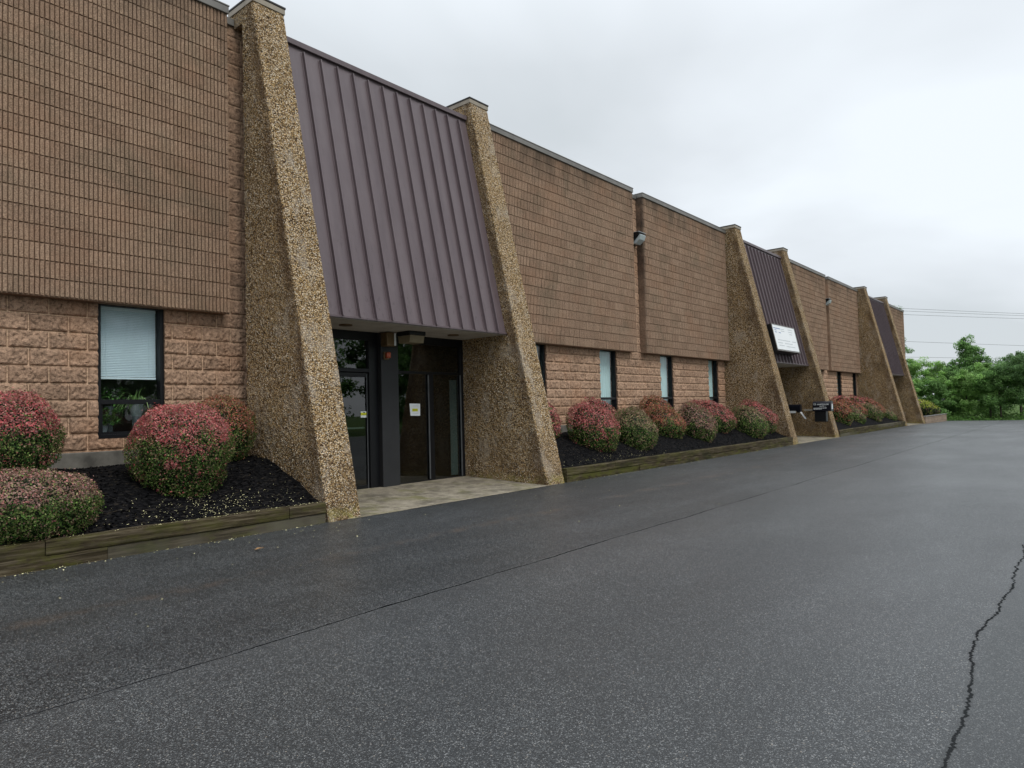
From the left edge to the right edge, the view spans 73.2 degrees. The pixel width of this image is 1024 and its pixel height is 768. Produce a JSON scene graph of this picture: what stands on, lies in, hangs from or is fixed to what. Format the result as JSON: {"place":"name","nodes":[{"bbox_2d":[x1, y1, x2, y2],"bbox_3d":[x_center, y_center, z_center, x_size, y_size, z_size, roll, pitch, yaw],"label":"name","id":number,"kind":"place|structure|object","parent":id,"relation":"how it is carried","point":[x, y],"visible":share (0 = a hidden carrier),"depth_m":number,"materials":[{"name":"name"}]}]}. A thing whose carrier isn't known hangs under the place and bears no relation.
{"place":"outdoors","nodes":[
{"label":"outdoors","id":0,"kind":"place"},
{"bbox_2d":[0,455,318,545],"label":"mulch","id":1,"kind":"object","parent":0,"point":[119,487],"visible":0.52,"depth_m":7.73,"materials":[{"name":"black wood"}]},
{"bbox_2d":[0,387,66,474],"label":"clipped shrub","id":2,"kind":"object","parent":1,"relation":"on","point":[27,435],"visible":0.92,"depth_m":6.91,"materials":[{"name":"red plant"}]},
{"bbox_2d":[0,467,105,544],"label":"clipped shrub","id":3,"kind":"object","parent":1,"relation":"on","point":[35,505],"visible":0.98,"depth_m":6.24,"materials":[{"name":"green plant"}]},
{"bbox_2d":[118,401,235,498],"bbox_3d":[-3.799,0.814,7.967,1.195,1.243,1.241,-3,-3,40],"label":"clipped shrub","id":4,"kind":"object","parent":1,"relation":"on","point":[180,455],"visible":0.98,"depth_m":7.63,"materials":[{"name":"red plant"}]},
{"bbox_2d":[188,394,257,460],"bbox_3d":[-3.835,0.621,9.087,0.914,1.037,0.938,-1,-2,-19],"label":"clipped shrub","id":5,"kind":"object","parent":1,"relation":"on","point":[233,413],"visible":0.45,"depth_m":8.96,"materials":[{"name":"green plant"}]},
{"bbox_2d":[14,455,732,577],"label":"fallen petals","id":6,"kind":"object","parent":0,"point":[237,513],"visible":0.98,"depth_m":7.60,"materials":[{"name":"plant"}]},
{"bbox_2d":[0,420,1023,767],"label":"driveway","id":7,"kind":"structure","parent":0,"point":[856,600],"depth_m":4.11,"materials":[{"name":"grey asphalt"}]},
{"bbox_2d":[0,502,325,576],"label":"timber edging","id":8,"kind":"object","parent":7,"relation":"on","point":[37,555],"visible":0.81,"depth_m":6.82,"materials":[{"name":"brown wood"}]},
{"bbox_2d":[349,476,555,518],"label":"entrance slab","id":9,"kind":"structure","parent":7,"relation":"on","point":[382,500],"depth_m":10.90,"materials":[{"name":"concrete"}]},
{"bbox_2d":[562,437,792,482],"bbox_3d":[4.825,1.750,16.926,0.155,0.358,12.124,-3,-3,40],"label":"timber edging","id":10,"kind":"object","parent":7,"relation":"on","point":[577,473],"visible":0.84,"depth_m":14.99,"materials":[{"name":"brown wood"}]},
{"bbox_2d":[797,436,837,443],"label":"entrance slab","id":11,"kind":"structure","parent":7,"relation":"on","point":[804,439],"depth_m":24.47,"materials":[{"name":"concrete"}]},
{"bbox_2d":[838,421,905,436],"bbox_3d":[15.893,1.961,30.110,0.150,0.359,11.754,-3,-3,40],"label":"timber edging","id":12,"kind":"object","parent":7,"relation":"on","point":[856,430],"visible":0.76,"depth_m":28.97,"materials":[{"name":"brown wood"}]},
{"bbox_2d":[218,0,1023,399],"label":"sky","id":13,"kind":"structure","parent":0,"point":[879,144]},
{"bbox_2d":[556,422,787,467],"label":"mulch","id":14,"kind":"object","parent":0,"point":[571,453],"visible":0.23,"depth_m":15.11,"materials":[{"name":"black wood"}]},
{"bbox_2d":[548,403,561,438],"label":"clipped shrub","id":15,"kind":"object","parent":14,"relation":"on","point":[555,420],"visible":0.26,"depth_m":14.14,"materials":[{"name":"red plant"}]},
{"bbox_2d":[565,402,620,451],"bbox_3d":[1.701,0.962,14.418,1.181,1.269,1.174,-3,-3,40],"label":"clipped shrub","id":16,"kind":"object","parent":14,"relation":"on","point":[592,427],"visible":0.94,"depth_m":14.10,"materials":[{"name":"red plant"}]},
{"bbox_2d":[582,396,617,421],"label":"clipped shrub","id":17,"kind":"object","parent":14,"relation":"on","point":[595,402],"visible":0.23,"depth_m":16.16,"materials":[{"name":"red plant"}]},
{"bbox_2d":[611,407,659,449],"bbox_3d":[2.755,1.102,15.549,1.085,1.180,1.108,-3,-3,40],"label":"clipped shrub","id":18,"kind":"object","parent":14,"relation":"on","point":[637,431],"visible":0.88,"depth_m":15.25,"materials":[{"name":"green plant"}]},
{"bbox_2d":[627,406,648,416],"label":"clipped shrub","id":19,"kind":"object","parent":14,"relation":"on","point":[640,409],"visible":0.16,"depth_m":17.28,"materials":[{"name":"red plant"}]},
{"bbox_2d":[639,395,676,415],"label":"clipped shrub","id":20,"kind":"object","parent":14,"relation":"on","point":[652,401],"visible":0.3,"depth_m":18.24,"materials":[{"name":"red plant"}]},
{"bbox_2d":[644,404,686,438],"bbox_3d":[3.842,1.008,17.381,1.116,1.092,1.089,-3,-3,40],"label":"clipped shrub","id":21,"kind":"object","parent":14,"relation":"on","point":[669,422],"visible":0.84,"depth_m":17.05,"materials":[{"name":"red plant"}]},
{"bbox_2d":[677,399,717,441],"bbox_3d":[4.860,1.062,18.093,1.097,1.343,1.136,-3,-3,40],"label":"clipped shrub","id":22,"kind":"object","parent":14,"relation":"on","point":[700,423],"visible":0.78,"depth_m":17.76,"materials":[{"name":"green plant"}]},
{"bbox_2d":[693,399,737,433],"bbox_3d":[5.762,1.001,19.766,1.352,1.186,1.279,-3,-3,40],"label":"clipped shrub","id":23,"kind":"object","parent":14,"relation":"on","point":[722,416],"visible":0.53,"depth_m":19.41,"materials":[{"name":"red plant"}]},
{"bbox_2d":[731,405,769,438],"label":"clipped shrub","id":24,"kind":"object","parent":14,"relation":"on","point":[750,423],"visible":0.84,"depth_m":20.18,"materials":[{"name":"green plant"}]},
{"bbox_2d":[738,398,777,433],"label":"clipped shrub","id":25,"kind":"object","parent":14,"relation":"on","point":[764,410],"visible":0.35,"depth_m":21.39,"materials":[{"name":"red plant"}]},
{"bbox_2d":[835,416,899,429],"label":"mulch","id":26,"kind":"object","parent":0,"point":[854,424],"visible":0.19,"depth_m":29.62,"materials":[{"name":"black wood"}]},
{"bbox_2d":[832,395,850,402],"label":"clipped shrub","id":27,"kind":"object","parent":26,"relation":"on","point":[839,398],"visible":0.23,"depth_m":32.02,"materials":[{"name":"red plant"}]},
{"bbox_2d":[831,400,853,425],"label":"clipped shrub","id":28,"kind":"object","parent":26,"relation":"on","point":[843,413],"visible":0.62,"depth_m":28.05,"materials":[{"name":"green plant"}]},
{"bbox_2d":[839,398,867,416],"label":"clipped shrub","id":29,"kind":"object","parent":26,"relation":"on","point":[861,408],"visible":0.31,"depth_m":31.05,"materials":[{"name":"red plant"}]},
{"bbox_2d":[848,394,864,403],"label":"clipped shrub","id":30,"kind":"object","parent":26,"relation":"on","point":[859,400],"visible":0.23,"depth_m":33.79,"materials":[{"name":"red plant"}]},
{"bbox_2d":[850,406,866,423],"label":"clipped shrub","id":31,"kind":"object","parent":26,"relation":"on","point":[860,417],"visible":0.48,"depth_m":29.60,"materials":[{"name":"green plant"}]},
{"bbox_2d":[857,396,877,403],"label":"clipped shrub","id":32,"kind":"object","parent":26,"relation":"on","point":[867,399],"visible":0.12,"depth_m":35.12,"materials":[{"name":"red plant"}]},
{"bbox_2d":[859,402,882,421],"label":"clipped shrub","id":33,"kind":"object","parent":26,"relation":"on","point":[873,413],"visible":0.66,"depth_m":31.93,"materials":[{"name":"green plant"}]},
{"bbox_2d":[862,398,886,417],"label":"clipped shrub","id":34,"kind":"object","parent":26,"relation":"on","point":[882,409],"visible":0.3,"depth_m":33.86,"materials":[{"name":"red plant"}]},
{"bbox_2d":[884,408,897,420],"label":"clipped shrub","id":35,"kind":"object","parent":26,"relation":"on","point":[891,415],"visible":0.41,"depth_m":34.22,"materials":[{"name":"green plant"}]},
{"bbox_2d":[901,308,1022,313],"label":"power line","id":36,"kind":"object","parent":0,"point":[952,310],"visible":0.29,"depth_m":69.34,"materials":[{"name":"black rubber"}]},
{"bbox_2d":[904,314,1021,318],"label":"power line","id":37,"kind":"object","parent":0,"point":[962,316],"visible":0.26,"depth_m":68.92,"materials":[{"name":"black rubber"}]},
{"bbox_2d":[913,311,1021,315],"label":"power line","id":38,"kind":"object","parent":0,"point":[966,313],"visible":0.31,"depth_m":69.36,"materials":[{"name":"black rubber"}]},
{"bbox_2d":[962,404,1023,418],"bbox_3d":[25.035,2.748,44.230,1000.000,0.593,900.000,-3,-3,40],"label":"ground","id":39,"kind":"structure","parent":0,"point":[1016,409],"depth_m":98.94,"materials":[{"name":"green plant"}]},
{"bbox_2d":[0,0,924,521],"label":"commercial building","id":40,"kind":"structure","parent":39,"relation":"on","point":[264,218],"depth_m":10.26,"materials":[{"name":"brown brick"}]},
{"bbox_2d":[101,387,127,431],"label":"potted plant","id":41,"kind":"object","parent":40,"relation":"on","point":[110,427],"visible":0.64,"depth_m":8.93,"materials":[{"name":"green plant"}]},
{"bbox_2d":[103,407,125,431],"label":"potted plant","id":42,"kind":"object","parent":40,"relation":"on","point":[105,422],"visible":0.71,"depth_m":8.81,"materials":[{"name":"green plant"}]},
{"bbox_2d":[97,304,164,438],"bbox_3d":[-4.928,-0.149,8.868,0.200,1.750,0.880,-3,-3,40],"label":"window","id":43,"kind":"structure","parent":40,"relation":"in","point":[122,370],"depth_m":8.91,"materials":[{"name":"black glass"}]},
{"bbox_2d":[113,389,154,429],"bbox_3d":[-4.962,0.345,9.122,0.577,0.583,0.626,-1,-2,-13],"label":"potted plant","id":44,"kind":"object","parent":40,"relation":"on","point":[136,410],"visible":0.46,"depth_m":9.08,"materials":[{"name":"plant"}]},
{"bbox_2d":[339,372,369,489],"bbox_3d":[-2.658,0.778,11.113,0.100,1.930,0.810,-3,-3,40],"label":"door","id":45,"kind":"structure","parent":40,"relation":"in","point":[341,374],"depth_m":11.36,"materials":[{"name":"black metal"}]},
{"bbox_2d":[361,411,365,417],"bbox_3d":[-2.437,0.501,11.347,0.005,0.100,0.125,-3,-3,40],"label":"door sticker","id":46,"kind":"object","parent":40,"relation":"attached to","point":[363,413],"depth_m":11.34,"materials":[{"name":"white paper"}]},
{"bbox_2d":[383,352,390,359],"bbox_3d":[-2.086,-0.477,11.554,0.110,0.130,0.110,-3,-3,40],"label":"fire alarm","id":47,"kind":"object","parent":40,"relation":"attached to","point":[386,355],"visible":1,"depth_m":11.53,"materials":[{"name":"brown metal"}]},
{"bbox_2d":[381,332,395,346],"bbox_3d":[-2.067,-0.743,11.533,0.181,0.230,0.185,-3,-3,40],"label":"lantern","id":48,"kind":"object","parent":40,"relation":"attached to","point":[388,339],"visible":1,"depth_m":11.47,"materials":[{"name":"brown metal"}]},
{"bbox_2d":[397,331,425,343],"bbox_3d":[-1.698,-0.780,11.625,0.340,0.191,0.360,-3,-3,40],"label":"emergency light","id":49,"kind":"object","parent":40,"relation":"attached to","point":[410,337],"visible":1,"depth_m":11.51,"materials":[{"name":"beige plastic"}]},
{"bbox_2d":[410,404,419,415],"bbox_3d":[-1.716,0.455,12.208,0.006,0.220,0.250,-3,-3,40],"label":"paper notice","id":50,"kind":"object","parent":40,"relation":"attached to","point":[414,409],"visible":1,"depth_m":12.21,"materials":[{"name":"white paper"}]},
{"bbox_2d":[536,344,546,396],"bbox_3d":[0.429,-0.047,15.247,0.200,1.750,0.880,-3,-3,40],"label":"window","id":51,"kind":"structure","parent":40,"relation":"in","point":[541,349],"depth_m":15.51,"materials":[{"name":"clear glass"}]},
{"bbox_2d":[599,350,617,412],"bbox_3d":[2.367,-0.010,17.556,0.200,1.750,0.870,-3,-3,40],"label":"window","id":52,"kind":"structure","parent":40,"relation":"in","point":[608,362],"depth_m":17.78,"materials":[{"name":"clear glass"}]},
{"bbox_2d":[633,231,645,245],"bbox_3d":[3.377,-3.909,18.566,0.355,0.305,0.390,-3,-3,40],"label":"wall lamp","id":53,"kind":"object","parent":40,"relation":"attached to","point":[639,237],"visible":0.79,"depth_m":18.44,"materials":[{"name":"black plastic"}]},
{"bbox_2d":[660,355,673,408],"bbox_3d":[4.393,0.029,19.968,0.200,1.750,0.830,-3,-3,40],"label":"window","id":54,"kind":"structure","parent":40,"relation":"in","point":[666,371],"depth_m":20.19,"materials":[{"name":"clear glass"}]},
{"bbox_2d":[708,360,718,403],"bbox_3d":[6.444,0.068,22.410,0.200,1.750,0.810,-3,-3,40],"label":"window","id":55,"kind":"structure","parent":40,"relation":"in","point":[713,369],"depth_m":22.64,"materials":[{"name":"clear glass"}]},
{"bbox_2d":[766,323,799,355],"bbox_3d":[9.213,-1.499,23.552,0.498,0.964,2.280,-3,-3,40],"label":"sign cabinet","id":56,"kind":"object","parent":40,"relation":"on","point":[783,339],"visible":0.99,"depth_m":23.25,"materials":[{"name":"white plastic"}]},
{"bbox_2d":[788,404,806,418],"bbox_3d":[10.686,1.033,25.760,0.665,0.545,0.582,-3,-3,40],"label":"mailbox","id":57,"kind":"object","parent":40,"relation":"attached to","point":[793,408],"visible":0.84,"depth_m":25.54,"materials":[{"name":"black metal"}]},
{"bbox_2d":[804,401,833,421],"bbox_3d":[11.264,0.998,25.239,0.962,0.755,0.638,-3,-3,40],"label":"mailbox","id":58,"kind":"object","parent":40,"relation":"attached to","point":[821,409],"visible":1,"depth_m":24.93,"materials":[{"name":"black metal"}]},
{"bbox_2d":[825,298,830,305],"bbox_3d":[14.551,-3.786,31.878,0.355,0.305,0.390,-3,-3,40],"label":"wall lamp","id":59,"kind":"object","parent":40,"relation":"attached to","point":[828,301],"visible":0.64,"depth_m":31.73,"materials":[{"name":"black plastic"}]},
{"bbox_2d":[837,372,841,397],"bbox_3d":[15.830,0.248,33.586,0.200,1.750,0.840,-3,-3,40],"label":"window","id":60,"kind":"structure","parent":40,"relation":"in","point":[839,387],"depth_m":33.83,"materials":[{"name":"black glass"}]},
{"bbox_2d":[852,373,856,396],"bbox_3d":[17.646,0.282,35.749,0.200,1.750,0.830,-3,-3,40],"label":"window","id":61,"kind":"structure","parent":40,"relation":"in","point":[854,374],"depth_m":35.99,"materials":[{"name":"black glass"}]},
{"bbox_2d":[905,341,1022,345],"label":"power line","id":62,"kind":"object","parent":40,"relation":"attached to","point":[957,343],"visible":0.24,"depth_m":69.37,"materials":[{"name":"black rubber"}]},
{"bbox_2d":[900,308,914,353],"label":"leafy tree","id":63,"kind":"object","parent":39,"relation":"on","point":[907,351],"visible":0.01,"depth_m":51.35,"materials":[{"name":"green plant"}]},
{"bbox_2d":[912,378,925,399],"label":"leafy tree","id":64,"kind":"object","parent":39,"relation":"on","point":[916,389],"visible":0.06,"depth_m":49.66,"materials":[{"name":"green plant"}]},
{"bbox_2d":[906,356,939,401],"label":"leafy tree","id":65,"kind":"object","parent":39,"relation":"on","point":[914,366],"visible":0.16,"depth_m":51.80,"materials":[{"name":"green plant"}]},
{"bbox_2d":[923,413,946,423],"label":"stone planter","id":66,"kind":"object","parent":39,"relation":"on","point":[935,418],"visible":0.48,"depth_m":41.12,"materials":[{"name":"beige stone"}]},
{"bbox_2d":[918,399,934,415],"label":"clipped shrub","id":67,"kind":"object","parent":66,"relation":"in","point":[926,407],"visible":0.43,"depth_m":41.26,"materials":[{"name":"green plant"}]},
{"bbox_2d":[931,405,941,414],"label":"clipped shrub","id":68,"kind":"object","parent":66,"relation":"in","point":[934,412],"visible":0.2,"depth_m":42.81,"materials":[{"name":"green plant"}]},
{"bbox_2d":[914,379,956,420],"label":"leafy tree","id":69,"kind":"object","parent":39,"relation":"on","point":[937,388],"visible":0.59,"depth_m":49.26,"materials":[{"name":"green plant"}]},
{"bbox_2d":[917,360,958,407],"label":"leafy tree","id":70,"kind":"object","parent":39,"relation":"on","point":[937,373],"visible":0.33,"depth_m":52.85,"materials":[{"name":"green plant"}]},
{"bbox_2d":[934,363,965,412],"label":"leafy tree","id":71,"kind":"object","parent":39,"relation":"on","point":[947,366],"visible":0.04,"depth_m":58.96,"materials":[{"name":"green plant"}]},
{"bbox_2d":[933,365,974,418],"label":"leafy tree","id":72,"kind":"object","parent":39,"relation":"on","point":[952,371],"visible":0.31,"depth_m":52.42,"materials":[{"name":"green plant"}]},
{"bbox_2d":[945,369,988,417],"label":"leafy tree","id":73,"kind":"object","parent":39,"relation":"on","point":[966,379],"visible":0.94,"depth_m":50.20,"materials":[{"name":"green plant"}]},
{"bbox_2d":[946,334,991,400],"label":"leafy tree","id":74,"kind":"object","parent":39,"relation":"on","point":[969,354],"visible":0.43,"depth_m":55.03,"materials":[{"name":"green plant"}]},
{"bbox_2d":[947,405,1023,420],"bbox_3d":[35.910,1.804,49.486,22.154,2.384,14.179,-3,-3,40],"label":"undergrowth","id":75,"kind":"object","parent":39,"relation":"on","point":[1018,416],"visible":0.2,"depth_m":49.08,"materials":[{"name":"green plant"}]},
{"bbox_2d":[971,362,1014,415],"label":"leafy tree","id":76,"kind":"object","parent":39,"relation":"on","point":[985,365],"visible":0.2,"depth_m":51.99,"materials":[{"name":"green plant"}]},
{"bbox_2d":[975,357,1016,418],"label":"leafy tree","id":77,"kind":"object","parent":39,"relation":"on","point":[1004,406],"visible":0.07,"depth_m":57.58,"materials":[{"name":"green plant"}]},
{"bbox_2d":[972,364,1023,418],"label":"leafy tree","id":78,"kind":"object","parent":39,"relation":"on","point":[991,375],"visible":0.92,"depth_m":48.79,"materials":[{"name":"green plant"}]},
{"bbox_2d":[994,351,1023,404],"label":"leafy tree","id":79,"kind":"object","parent":39,"relation":"on","point":[1016,363],"visible":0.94,"depth_m":47.99,"materials":[{"name":"green plant"}]},
{"bbox_2d":[997,350,1022,414],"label":"leafy tree","id":80,"kind":"object","parent":39,"relation":"on","point":[1008,356],"visible":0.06,"depth_m":51.51,"materials":[{"name":"green plant"}]}
]}

